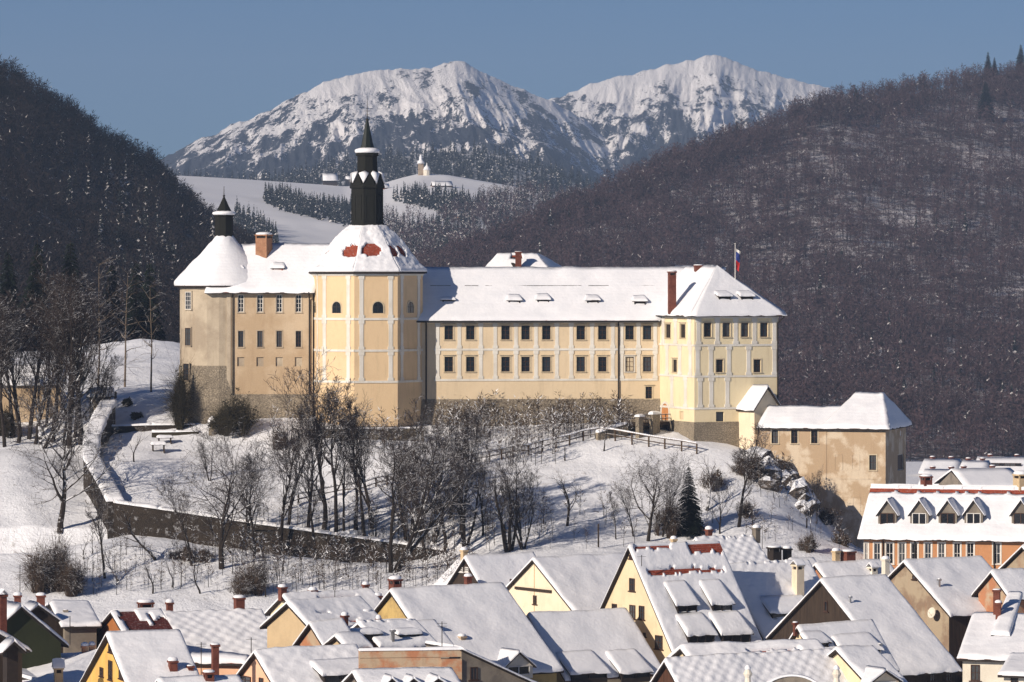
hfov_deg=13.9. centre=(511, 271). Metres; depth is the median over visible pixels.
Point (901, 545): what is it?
window
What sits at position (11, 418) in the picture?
bush
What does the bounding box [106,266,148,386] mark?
bare tree
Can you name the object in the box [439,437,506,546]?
bare tree
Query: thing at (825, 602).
window
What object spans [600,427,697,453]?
rail fence
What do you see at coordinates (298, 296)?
window
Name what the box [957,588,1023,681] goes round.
town house
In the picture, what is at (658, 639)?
window
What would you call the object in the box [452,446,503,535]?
bare tree
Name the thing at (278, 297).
window
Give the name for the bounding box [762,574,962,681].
town house
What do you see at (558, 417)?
bushes
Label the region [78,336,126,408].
bare tree
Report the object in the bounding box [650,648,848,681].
town house
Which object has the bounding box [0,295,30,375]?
bare tree
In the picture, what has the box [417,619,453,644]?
town house
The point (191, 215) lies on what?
dark woodland
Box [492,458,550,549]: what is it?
bare tree
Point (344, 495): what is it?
bare tree
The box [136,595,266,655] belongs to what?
town house
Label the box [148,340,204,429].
bush
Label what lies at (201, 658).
rooftop aerial
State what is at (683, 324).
window
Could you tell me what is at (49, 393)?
bare tree
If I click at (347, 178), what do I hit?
shed
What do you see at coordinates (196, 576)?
bare tree
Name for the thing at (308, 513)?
bare tree
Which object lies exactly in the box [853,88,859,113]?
spruce tree
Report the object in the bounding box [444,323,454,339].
window
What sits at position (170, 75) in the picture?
sky
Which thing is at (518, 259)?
hipped house
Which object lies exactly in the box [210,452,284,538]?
bare tree
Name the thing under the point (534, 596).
window
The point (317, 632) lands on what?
town house
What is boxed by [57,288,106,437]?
bare tree
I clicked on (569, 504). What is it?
bare tree
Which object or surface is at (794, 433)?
window
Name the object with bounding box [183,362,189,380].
window
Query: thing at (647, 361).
window
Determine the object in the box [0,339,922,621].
snowy ground
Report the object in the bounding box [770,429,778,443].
window
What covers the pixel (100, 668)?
window
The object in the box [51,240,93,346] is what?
spruce tree
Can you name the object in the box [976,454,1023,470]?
house
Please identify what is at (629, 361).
window
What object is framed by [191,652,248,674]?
town house
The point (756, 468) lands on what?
bush
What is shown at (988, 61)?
spruce tree
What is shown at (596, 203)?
bare woodland
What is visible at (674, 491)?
bare tree
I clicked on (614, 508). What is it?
bare tree
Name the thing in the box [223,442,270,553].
bare tree
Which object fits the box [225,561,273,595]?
bush
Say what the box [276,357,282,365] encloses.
window
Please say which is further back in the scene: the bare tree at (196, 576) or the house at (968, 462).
the house at (968, 462)
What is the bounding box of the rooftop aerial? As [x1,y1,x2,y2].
[201,642,201,674]
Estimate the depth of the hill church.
2883.45 m
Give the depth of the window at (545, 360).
499.98 m
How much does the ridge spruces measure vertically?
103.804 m
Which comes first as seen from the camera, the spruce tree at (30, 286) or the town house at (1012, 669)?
the town house at (1012, 669)
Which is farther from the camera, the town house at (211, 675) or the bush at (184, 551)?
the bush at (184, 551)
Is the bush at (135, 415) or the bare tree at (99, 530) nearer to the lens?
the bare tree at (99, 530)
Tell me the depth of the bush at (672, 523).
460.09 m
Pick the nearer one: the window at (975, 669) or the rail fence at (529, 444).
the window at (975, 669)
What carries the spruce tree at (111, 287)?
on the snowy ground
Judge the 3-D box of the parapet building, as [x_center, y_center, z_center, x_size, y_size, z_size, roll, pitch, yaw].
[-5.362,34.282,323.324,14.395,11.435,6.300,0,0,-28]
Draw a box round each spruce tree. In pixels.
[0,252,20,318]
[16,240,53,350]
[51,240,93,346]
[97,265,128,343]
[120,263,155,340]
[134,259,167,340]
[676,467,704,537]
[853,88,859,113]
[975,82,996,118]
[983,52,994,82]
[992,57,997,77]
[1014,45,1023,79]
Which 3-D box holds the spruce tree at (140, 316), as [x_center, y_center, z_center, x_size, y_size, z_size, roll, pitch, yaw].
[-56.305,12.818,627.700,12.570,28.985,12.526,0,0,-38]
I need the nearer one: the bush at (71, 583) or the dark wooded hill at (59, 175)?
the bush at (71, 583)
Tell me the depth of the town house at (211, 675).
318.91 m
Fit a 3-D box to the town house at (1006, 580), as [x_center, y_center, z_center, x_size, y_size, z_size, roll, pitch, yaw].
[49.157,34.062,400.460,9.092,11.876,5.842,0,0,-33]
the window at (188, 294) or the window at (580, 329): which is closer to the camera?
the window at (580, 329)
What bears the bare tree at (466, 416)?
on the snowy ground
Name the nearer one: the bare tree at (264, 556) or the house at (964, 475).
the bare tree at (264, 556)
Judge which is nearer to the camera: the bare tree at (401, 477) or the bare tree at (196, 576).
the bare tree at (196, 576)
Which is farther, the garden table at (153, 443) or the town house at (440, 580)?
the garden table at (153, 443)
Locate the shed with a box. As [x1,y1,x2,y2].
[345,176,350,185]
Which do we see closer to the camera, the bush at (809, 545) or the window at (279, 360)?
the bush at (809, 545)
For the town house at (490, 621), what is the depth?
371.92 m
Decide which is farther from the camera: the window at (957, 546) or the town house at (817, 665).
the window at (957, 546)
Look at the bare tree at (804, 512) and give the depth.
467.31 m
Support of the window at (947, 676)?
in the town house at (919, 652)
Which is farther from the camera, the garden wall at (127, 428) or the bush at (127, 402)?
the bush at (127, 402)
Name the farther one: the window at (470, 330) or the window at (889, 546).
the window at (470, 330)
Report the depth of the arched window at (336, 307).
494.75 m
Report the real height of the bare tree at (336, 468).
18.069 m
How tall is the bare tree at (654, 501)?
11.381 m
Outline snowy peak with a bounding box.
[548,55,834,181]
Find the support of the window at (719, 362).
in the castle
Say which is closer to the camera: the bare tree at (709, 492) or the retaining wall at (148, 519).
the retaining wall at (148, 519)
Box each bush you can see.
[0,401,21,436]
[10,513,88,593]
[50,554,93,596]
[122,396,132,406]
[130,412,142,419]
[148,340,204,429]
[165,544,198,561]
[192,545,217,562]
[198,381,265,435]
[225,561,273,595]
[270,425,289,449]
[640,492,689,538]
[694,466,733,490]
[725,447,768,479]
[734,495,756,517]
[765,451,796,472]
[793,528,820,552]
[817,505,837,524]
[828,528,851,546]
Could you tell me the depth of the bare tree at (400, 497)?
461.14 m
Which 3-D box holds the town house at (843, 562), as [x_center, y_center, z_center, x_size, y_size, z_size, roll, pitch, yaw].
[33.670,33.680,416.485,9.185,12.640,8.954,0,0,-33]
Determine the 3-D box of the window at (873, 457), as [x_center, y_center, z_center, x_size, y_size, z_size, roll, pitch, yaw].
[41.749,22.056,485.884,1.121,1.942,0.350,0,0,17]
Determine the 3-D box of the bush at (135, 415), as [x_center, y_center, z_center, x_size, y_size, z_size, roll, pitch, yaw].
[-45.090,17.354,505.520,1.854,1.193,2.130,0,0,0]
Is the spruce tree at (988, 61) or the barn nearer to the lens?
the spruce tree at (988, 61)
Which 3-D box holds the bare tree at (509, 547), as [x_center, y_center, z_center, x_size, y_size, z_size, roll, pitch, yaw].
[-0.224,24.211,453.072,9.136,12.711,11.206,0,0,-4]
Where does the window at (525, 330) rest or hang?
in the castle
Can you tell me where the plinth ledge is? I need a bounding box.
[321,426,423,441]
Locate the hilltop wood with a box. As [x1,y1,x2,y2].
[0,278,157,350]
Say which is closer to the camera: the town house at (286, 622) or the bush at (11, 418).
the town house at (286, 622)
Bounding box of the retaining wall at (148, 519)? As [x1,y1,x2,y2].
[113,499,452,562]
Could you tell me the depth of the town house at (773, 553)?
419.31 m
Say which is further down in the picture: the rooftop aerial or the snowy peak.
the rooftop aerial
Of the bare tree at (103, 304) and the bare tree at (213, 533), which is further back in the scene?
the bare tree at (103, 304)
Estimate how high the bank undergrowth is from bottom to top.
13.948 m
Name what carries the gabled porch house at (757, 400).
on the snowy ground
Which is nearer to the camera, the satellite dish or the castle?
the satellite dish
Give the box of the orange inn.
[857,470,1023,568]
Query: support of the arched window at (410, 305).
in the castle
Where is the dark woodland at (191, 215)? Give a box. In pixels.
[0,54,283,342]
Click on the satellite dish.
(931, 612)
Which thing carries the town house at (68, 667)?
on the snowy ground
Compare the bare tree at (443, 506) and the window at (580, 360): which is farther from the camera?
the window at (580, 360)
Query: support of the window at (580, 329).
in the castle
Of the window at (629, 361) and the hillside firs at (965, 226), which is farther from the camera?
the hillside firs at (965, 226)
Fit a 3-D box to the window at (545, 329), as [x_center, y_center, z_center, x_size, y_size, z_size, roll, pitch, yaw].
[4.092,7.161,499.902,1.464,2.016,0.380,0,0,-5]
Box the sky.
[0,0,1023,159]
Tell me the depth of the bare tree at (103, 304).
525.93 m
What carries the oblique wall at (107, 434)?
on the snowy ground
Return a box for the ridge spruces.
[171,139,613,195]
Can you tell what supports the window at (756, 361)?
in the castle
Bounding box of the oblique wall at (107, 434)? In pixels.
[82,399,123,538]
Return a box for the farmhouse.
[322,173,337,185]
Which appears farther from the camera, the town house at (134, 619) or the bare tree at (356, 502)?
the bare tree at (356, 502)
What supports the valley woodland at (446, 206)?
on the snowy meadow hill at (294, 228)
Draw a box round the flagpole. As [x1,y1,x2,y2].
[735,243,739,278]
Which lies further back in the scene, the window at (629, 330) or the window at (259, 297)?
the window at (629, 330)
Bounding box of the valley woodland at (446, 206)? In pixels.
[170,173,586,261]
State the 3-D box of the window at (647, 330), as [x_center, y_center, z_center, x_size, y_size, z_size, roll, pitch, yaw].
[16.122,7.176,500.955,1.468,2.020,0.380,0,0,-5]
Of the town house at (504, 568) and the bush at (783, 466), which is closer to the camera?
the town house at (504, 568)
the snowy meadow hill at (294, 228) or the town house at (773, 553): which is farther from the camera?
the snowy meadow hill at (294, 228)
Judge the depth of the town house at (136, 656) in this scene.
333.77 m
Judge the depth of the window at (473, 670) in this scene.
321.31 m
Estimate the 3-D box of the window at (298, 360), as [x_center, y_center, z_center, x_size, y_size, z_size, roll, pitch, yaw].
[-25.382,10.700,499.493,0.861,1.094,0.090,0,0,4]
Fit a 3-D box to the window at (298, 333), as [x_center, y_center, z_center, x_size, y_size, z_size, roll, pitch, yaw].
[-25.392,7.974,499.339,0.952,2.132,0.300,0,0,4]
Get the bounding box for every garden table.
[150,441,166,452]
[156,435,172,443]
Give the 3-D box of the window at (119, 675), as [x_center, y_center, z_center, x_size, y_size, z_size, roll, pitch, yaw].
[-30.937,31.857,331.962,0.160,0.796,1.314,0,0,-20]
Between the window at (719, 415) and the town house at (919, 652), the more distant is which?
the window at (719, 415)
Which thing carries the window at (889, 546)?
in the orange inn
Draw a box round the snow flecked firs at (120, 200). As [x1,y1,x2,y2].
[47,128,244,301]
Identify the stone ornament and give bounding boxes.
[208,416,216,435]
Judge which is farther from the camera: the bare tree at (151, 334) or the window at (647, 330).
the bare tree at (151, 334)
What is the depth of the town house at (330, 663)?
324.99 m
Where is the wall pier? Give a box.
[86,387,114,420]
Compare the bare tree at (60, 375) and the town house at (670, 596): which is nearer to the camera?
the town house at (670, 596)
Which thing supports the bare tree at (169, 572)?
on the snowy ground
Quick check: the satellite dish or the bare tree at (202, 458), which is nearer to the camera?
the satellite dish
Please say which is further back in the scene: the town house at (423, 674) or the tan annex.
the tan annex
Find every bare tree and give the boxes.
[0,290,44,442]
[0,291,34,436]
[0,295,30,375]
[0,299,21,435]
[0,305,21,446]
[0,386,133,532]
[7,308,90,444]
[11,269,67,438]
[11,278,125,444]
[14,338,104,448]
[21,250,150,448]
[30,268,97,445]
[32,307,67,426]
[39,274,84,442]
[47,299,98,432]
[48,329,82,412]
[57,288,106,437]
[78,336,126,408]
[79,535,95,558]
[82,254,122,384]
[84,480,113,578]
[95,542,118,582]
[103,497,156,559]
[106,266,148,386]
[129,424,147,461]
[132,543,156,593]
[133,278,164,391]
[149,474,210,565]
[158,556,176,587]
[160,416,298,569]
[187,557,201,593]
[189,508,231,553]
[195,430,222,480]
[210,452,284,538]
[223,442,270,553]
[252,398,333,524]
[253,548,271,596]
[257,348,348,529]
[266,403,321,554]
[286,434,329,559]
[288,394,337,527]
[300,376,355,531]
[305,378,382,523]
[326,432,355,530]
[334,393,373,529]
[338,407,374,535]
[360,420,448,559]
[366,411,493,572]
[380,428,426,540]
[384,414,477,543]
[393,393,442,533]
[408,423,468,554]
[439,407,481,518]
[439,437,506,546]
[447,411,493,533]
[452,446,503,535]
[470,439,551,552]
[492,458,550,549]
[545,462,581,525]
[605,490,619,538]
[606,442,705,540]
[608,479,643,536]
[649,466,693,536]
[693,454,720,510]
[705,469,743,533]
[729,423,776,526]
[795,496,812,523]
[803,470,823,522]
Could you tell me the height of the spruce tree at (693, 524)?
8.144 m
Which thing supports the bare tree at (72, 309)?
on the snowy ground
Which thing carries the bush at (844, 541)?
on the snowy ground
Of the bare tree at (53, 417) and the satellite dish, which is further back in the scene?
the bare tree at (53, 417)
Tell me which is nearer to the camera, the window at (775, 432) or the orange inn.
the orange inn
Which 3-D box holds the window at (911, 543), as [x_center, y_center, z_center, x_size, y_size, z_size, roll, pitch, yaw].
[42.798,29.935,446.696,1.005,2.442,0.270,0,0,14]
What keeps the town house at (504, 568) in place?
on the snowy ground
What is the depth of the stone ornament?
495.63 m
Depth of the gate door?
499.49 m
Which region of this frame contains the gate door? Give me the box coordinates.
[660,401,669,420]
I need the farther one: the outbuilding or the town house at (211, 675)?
the outbuilding
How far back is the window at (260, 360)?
499.85 m
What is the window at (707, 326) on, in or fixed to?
in the castle
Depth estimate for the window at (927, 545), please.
446.43 m
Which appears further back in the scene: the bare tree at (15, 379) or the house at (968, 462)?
the house at (968, 462)
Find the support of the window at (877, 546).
in the orange inn
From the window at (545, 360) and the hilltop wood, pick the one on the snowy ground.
the hilltop wood
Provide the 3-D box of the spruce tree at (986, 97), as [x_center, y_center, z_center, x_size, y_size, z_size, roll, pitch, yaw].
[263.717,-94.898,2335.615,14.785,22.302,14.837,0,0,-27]
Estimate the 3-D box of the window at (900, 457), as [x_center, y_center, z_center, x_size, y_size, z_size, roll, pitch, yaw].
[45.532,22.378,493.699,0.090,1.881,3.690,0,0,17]
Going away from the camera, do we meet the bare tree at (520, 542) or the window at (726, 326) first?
the bare tree at (520, 542)
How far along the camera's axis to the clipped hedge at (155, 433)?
496.60 m
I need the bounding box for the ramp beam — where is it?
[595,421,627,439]
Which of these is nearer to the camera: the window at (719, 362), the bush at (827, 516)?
the bush at (827, 516)
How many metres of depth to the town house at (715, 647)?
337.20 m
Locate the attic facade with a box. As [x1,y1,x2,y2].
[743,665,840,681]
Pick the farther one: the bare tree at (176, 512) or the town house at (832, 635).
the bare tree at (176, 512)
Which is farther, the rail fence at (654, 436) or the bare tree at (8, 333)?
the bare tree at (8, 333)
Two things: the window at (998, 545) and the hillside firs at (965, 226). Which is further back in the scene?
the hillside firs at (965, 226)
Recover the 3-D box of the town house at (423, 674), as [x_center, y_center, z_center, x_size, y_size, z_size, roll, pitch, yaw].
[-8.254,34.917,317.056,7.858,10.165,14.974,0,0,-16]
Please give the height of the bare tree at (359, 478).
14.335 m
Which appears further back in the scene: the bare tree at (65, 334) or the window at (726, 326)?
the bare tree at (65, 334)
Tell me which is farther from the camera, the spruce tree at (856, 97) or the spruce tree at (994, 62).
the spruce tree at (994, 62)
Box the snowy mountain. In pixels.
[161,61,624,187]
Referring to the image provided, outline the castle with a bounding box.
[174,105,786,446]
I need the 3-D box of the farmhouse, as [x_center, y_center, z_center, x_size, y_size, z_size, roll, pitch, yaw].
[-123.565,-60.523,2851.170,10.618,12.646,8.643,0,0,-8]
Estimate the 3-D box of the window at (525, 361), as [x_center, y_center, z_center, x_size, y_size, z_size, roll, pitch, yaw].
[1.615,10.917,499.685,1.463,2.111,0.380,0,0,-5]
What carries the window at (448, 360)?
in the castle
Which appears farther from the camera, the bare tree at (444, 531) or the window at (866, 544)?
the bare tree at (444, 531)
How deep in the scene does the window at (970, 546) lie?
445.34 m
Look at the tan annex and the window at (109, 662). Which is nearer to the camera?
the window at (109, 662)
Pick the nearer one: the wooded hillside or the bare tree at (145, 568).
the bare tree at (145, 568)
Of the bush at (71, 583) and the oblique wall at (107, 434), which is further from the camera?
the oblique wall at (107, 434)
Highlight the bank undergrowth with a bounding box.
[76,454,848,594]
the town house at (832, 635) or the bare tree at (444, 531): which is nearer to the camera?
the town house at (832, 635)
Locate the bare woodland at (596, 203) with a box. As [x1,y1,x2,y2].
[413,60,1023,461]
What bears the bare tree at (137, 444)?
on the snowy ground
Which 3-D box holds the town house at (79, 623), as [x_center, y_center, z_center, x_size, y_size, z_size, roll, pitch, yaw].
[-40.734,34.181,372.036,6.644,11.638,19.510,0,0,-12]
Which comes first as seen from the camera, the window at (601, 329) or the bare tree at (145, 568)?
the bare tree at (145, 568)
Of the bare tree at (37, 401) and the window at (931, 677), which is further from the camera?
the bare tree at (37, 401)
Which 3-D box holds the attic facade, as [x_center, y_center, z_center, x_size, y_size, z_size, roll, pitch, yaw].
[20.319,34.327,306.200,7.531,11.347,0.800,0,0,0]
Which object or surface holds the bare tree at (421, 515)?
on the snowy ground
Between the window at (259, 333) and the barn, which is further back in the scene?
the barn
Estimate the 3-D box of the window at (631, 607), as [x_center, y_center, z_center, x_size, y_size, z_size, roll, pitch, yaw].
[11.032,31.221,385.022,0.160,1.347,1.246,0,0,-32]
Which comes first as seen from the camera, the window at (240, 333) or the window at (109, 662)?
the window at (109, 662)
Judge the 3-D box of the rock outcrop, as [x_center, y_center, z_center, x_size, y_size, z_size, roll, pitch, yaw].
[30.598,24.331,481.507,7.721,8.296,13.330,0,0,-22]
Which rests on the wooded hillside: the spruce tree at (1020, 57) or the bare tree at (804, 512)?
the spruce tree at (1020, 57)
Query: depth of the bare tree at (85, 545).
451.15 m
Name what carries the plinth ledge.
on the snowy ground
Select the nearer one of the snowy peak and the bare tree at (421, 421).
the bare tree at (421, 421)
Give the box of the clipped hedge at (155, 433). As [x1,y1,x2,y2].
[152,430,198,437]
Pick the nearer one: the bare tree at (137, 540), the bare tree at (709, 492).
the bare tree at (137, 540)
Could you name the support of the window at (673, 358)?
in the castle
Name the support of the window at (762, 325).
in the castle
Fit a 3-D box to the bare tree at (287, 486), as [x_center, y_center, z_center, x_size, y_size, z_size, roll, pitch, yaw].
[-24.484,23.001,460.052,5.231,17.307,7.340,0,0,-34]
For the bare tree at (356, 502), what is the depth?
463.36 m
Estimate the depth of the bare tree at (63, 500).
466.77 m
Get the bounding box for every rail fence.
[287,427,599,502]
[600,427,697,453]
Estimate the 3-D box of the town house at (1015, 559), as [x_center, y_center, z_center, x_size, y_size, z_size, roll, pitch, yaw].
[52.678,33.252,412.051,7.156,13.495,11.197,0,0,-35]
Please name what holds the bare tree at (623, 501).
on the snowy ground
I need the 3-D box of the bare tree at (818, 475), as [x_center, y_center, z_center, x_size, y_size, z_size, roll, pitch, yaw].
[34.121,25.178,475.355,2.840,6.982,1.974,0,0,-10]
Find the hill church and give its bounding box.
[417,154,430,174]
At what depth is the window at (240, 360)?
499.98 m
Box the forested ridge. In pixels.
[274,151,594,194]
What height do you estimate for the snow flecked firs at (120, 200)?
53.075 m
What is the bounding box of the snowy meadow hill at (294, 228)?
[172,174,554,248]
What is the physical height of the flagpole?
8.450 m
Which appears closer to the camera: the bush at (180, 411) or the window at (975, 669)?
the window at (975, 669)
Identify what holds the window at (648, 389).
in the castle
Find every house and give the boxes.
[0,588,68,668]
[0,630,31,681]
[0,636,25,681]
[13,592,101,652]
[22,641,96,681]
[24,600,62,652]
[80,629,198,681]
[96,607,172,648]
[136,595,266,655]
[155,643,241,681]
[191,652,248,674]
[236,644,358,681]
[259,596,381,647]
[264,581,382,615]
[292,618,350,645]
[324,631,372,647]
[342,667,460,681]
[349,615,436,646]
[374,575,563,681]
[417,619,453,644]
[433,558,459,584]
[447,547,535,585]
[485,251,561,266]
[506,552,624,614]
[526,607,660,681]
[599,540,761,663]
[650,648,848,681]
[667,639,824,656]
[669,524,769,562]
[729,559,819,639]
[736,384,780,449]
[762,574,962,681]
[766,545,816,565]
[789,619,899,671]
[813,548,893,578]
[827,645,907,681]
[880,555,992,681]
[918,456,961,474]
[918,466,954,484]
[934,465,1014,484]
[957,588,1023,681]
[959,457,991,467]
[971,568,1023,612]
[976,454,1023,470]
[998,544,1023,568]
[998,652,1023,681]
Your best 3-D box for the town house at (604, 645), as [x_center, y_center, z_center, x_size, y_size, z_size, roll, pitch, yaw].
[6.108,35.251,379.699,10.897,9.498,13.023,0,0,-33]
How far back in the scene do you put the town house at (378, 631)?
349.45 m
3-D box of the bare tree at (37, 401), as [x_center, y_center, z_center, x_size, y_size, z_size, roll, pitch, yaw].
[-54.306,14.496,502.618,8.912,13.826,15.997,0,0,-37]
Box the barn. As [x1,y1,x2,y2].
[430,181,452,186]
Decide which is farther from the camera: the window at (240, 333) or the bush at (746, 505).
the window at (240, 333)
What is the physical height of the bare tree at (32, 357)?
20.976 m
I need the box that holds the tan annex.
[758,392,911,549]
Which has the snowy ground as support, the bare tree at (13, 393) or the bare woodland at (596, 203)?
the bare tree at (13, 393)
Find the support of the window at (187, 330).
in the castle
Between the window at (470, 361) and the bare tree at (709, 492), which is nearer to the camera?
the bare tree at (709, 492)
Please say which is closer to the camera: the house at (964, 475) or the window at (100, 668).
the window at (100, 668)
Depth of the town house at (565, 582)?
419.96 m
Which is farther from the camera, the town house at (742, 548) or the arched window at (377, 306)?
the arched window at (377, 306)
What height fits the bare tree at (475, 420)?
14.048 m
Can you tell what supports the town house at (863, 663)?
on the snowy ground
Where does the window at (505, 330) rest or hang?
in the castle
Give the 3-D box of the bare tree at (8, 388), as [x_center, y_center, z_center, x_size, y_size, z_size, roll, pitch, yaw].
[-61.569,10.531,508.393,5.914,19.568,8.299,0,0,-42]
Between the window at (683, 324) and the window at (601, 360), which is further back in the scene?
the window at (601, 360)
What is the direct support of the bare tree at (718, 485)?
on the snowy ground
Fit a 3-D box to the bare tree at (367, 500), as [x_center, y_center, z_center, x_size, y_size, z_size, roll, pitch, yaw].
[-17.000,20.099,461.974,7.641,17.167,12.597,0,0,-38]
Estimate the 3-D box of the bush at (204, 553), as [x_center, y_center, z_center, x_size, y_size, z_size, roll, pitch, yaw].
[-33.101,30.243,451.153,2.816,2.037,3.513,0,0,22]
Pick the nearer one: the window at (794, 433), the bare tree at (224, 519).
the bare tree at (224, 519)
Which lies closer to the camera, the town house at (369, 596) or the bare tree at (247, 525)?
the town house at (369, 596)
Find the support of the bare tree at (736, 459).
on the snowy ground
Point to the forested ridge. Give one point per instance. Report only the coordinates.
(515, 174)
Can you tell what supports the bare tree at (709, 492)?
on the snowy ground
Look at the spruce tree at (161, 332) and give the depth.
633.65 m
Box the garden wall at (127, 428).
[112,423,194,434]
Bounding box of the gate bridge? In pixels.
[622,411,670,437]
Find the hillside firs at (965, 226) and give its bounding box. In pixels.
[496,194,1023,427]
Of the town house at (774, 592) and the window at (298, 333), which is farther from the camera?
the window at (298, 333)
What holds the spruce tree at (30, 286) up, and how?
on the snowy ground
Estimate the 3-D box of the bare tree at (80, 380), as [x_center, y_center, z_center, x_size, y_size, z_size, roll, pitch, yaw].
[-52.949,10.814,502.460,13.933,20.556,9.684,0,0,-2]
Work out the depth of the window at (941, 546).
446.10 m
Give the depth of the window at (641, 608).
383.72 m
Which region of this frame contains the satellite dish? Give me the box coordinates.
[928,607,934,617]
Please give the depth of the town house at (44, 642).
352.80 m
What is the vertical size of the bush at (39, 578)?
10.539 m
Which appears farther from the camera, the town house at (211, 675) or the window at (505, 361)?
the window at (505, 361)
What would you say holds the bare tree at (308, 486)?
on the snowy ground
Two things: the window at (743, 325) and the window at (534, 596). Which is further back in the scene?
the window at (743, 325)
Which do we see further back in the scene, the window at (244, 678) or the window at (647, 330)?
the window at (647, 330)
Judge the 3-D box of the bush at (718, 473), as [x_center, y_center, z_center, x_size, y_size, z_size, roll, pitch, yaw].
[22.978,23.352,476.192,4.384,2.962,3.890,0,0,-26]
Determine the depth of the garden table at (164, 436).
492.61 m
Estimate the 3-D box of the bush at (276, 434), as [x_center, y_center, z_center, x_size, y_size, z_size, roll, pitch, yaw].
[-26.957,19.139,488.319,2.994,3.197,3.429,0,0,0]
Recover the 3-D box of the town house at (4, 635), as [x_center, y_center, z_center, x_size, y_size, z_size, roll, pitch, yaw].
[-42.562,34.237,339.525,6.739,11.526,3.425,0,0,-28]
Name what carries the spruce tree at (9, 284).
on the snowy ground
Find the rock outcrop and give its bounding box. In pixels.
[741,446,820,515]
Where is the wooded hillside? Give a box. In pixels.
[487,80,1023,461]
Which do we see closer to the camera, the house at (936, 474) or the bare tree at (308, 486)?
the bare tree at (308, 486)
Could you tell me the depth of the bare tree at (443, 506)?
461.06 m
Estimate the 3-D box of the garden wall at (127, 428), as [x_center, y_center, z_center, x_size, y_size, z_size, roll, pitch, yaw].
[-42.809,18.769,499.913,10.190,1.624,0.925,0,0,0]
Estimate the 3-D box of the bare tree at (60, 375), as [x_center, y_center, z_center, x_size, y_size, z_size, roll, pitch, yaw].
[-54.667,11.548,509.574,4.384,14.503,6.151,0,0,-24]
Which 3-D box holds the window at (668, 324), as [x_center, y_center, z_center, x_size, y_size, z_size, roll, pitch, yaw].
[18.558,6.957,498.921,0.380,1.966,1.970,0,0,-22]
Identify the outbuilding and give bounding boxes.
[2,363,66,421]
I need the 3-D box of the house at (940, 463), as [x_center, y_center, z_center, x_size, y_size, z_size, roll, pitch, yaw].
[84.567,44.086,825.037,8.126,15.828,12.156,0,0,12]
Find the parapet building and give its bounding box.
[358,641,536,681]
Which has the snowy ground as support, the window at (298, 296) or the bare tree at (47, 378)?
the bare tree at (47, 378)
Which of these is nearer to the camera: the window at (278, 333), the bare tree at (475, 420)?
the bare tree at (475, 420)
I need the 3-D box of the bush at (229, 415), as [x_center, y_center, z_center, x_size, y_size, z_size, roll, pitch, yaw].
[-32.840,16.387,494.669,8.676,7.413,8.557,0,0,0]
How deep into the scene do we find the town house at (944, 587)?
400.65 m
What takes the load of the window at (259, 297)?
in the castle
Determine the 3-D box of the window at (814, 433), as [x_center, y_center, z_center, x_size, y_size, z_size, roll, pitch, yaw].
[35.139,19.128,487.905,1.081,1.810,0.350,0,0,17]
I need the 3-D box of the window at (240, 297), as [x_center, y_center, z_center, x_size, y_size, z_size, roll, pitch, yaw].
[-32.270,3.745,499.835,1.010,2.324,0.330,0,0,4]
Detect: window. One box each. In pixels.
[98,667,103,677]
[107,660,112,681]
[117,669,122,680]
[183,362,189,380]
[184,327,191,346]
[185,291,191,309]
[236,294,244,312]
[237,330,244,347]
[237,357,243,365]
[240,675,250,681]
[256,294,263,312]
[256,330,263,347]
[257,357,263,365]
[275,294,282,312]
[275,330,282,347]
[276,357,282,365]
[294,294,302,312]
[294,330,301,347]
[295,357,301,365]
[331,300,341,312]
[372,301,383,312]
[407,300,414,312]
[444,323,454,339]
[444,356,453,371]
[465,323,476,339]
[465,356,475,371]
[468,667,479,681]
[500,323,511,339]
[500,356,510,371]
[520,323,531,339]
[520,356,530,371]
[532,595,537,605]
[541,323,552,339]
[541,356,551,371]
[576,323,586,339]
[576,356,585,371]
[597,323,608,339]
[597,356,607,371]
[624,323,635,339]
[624,356,634,371]
[628,578,635,592]
[629,605,636,619]
[637,606,645,620]
[642,323,652,339]
[642,356,652,371]
[645,384,653,398]
[653,635,663,650]
[663,322,670,338]
[671,357,676,372]
[678,322,685,338]
[703,322,712,337]
[715,358,724,372]
[716,412,722,420]
[721,322,731,337]
[740,322,749,337]
[752,358,762,372]
[759,322,769,337]
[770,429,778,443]
[790,429,798,443]
[810,429,818,443]
[823,601,828,612]
[864,542,868,558]
[868,454,877,470]
[873,542,881,558]
[885,542,894,564]
[897,542,905,564]
[898,454,902,469]
[910,542,918,558]
[924,542,931,557]
[929,675,936,681]
[937,542,945,556]
[945,674,952,681]
[953,542,961,556]
[966,542,974,555]
[969,665,981,681]
[992,542,1001,564]
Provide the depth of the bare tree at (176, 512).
448.64 m
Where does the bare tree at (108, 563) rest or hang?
on the snowy ground
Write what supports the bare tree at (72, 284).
on the snowy ground
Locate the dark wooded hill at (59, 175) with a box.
[0,80,204,342]

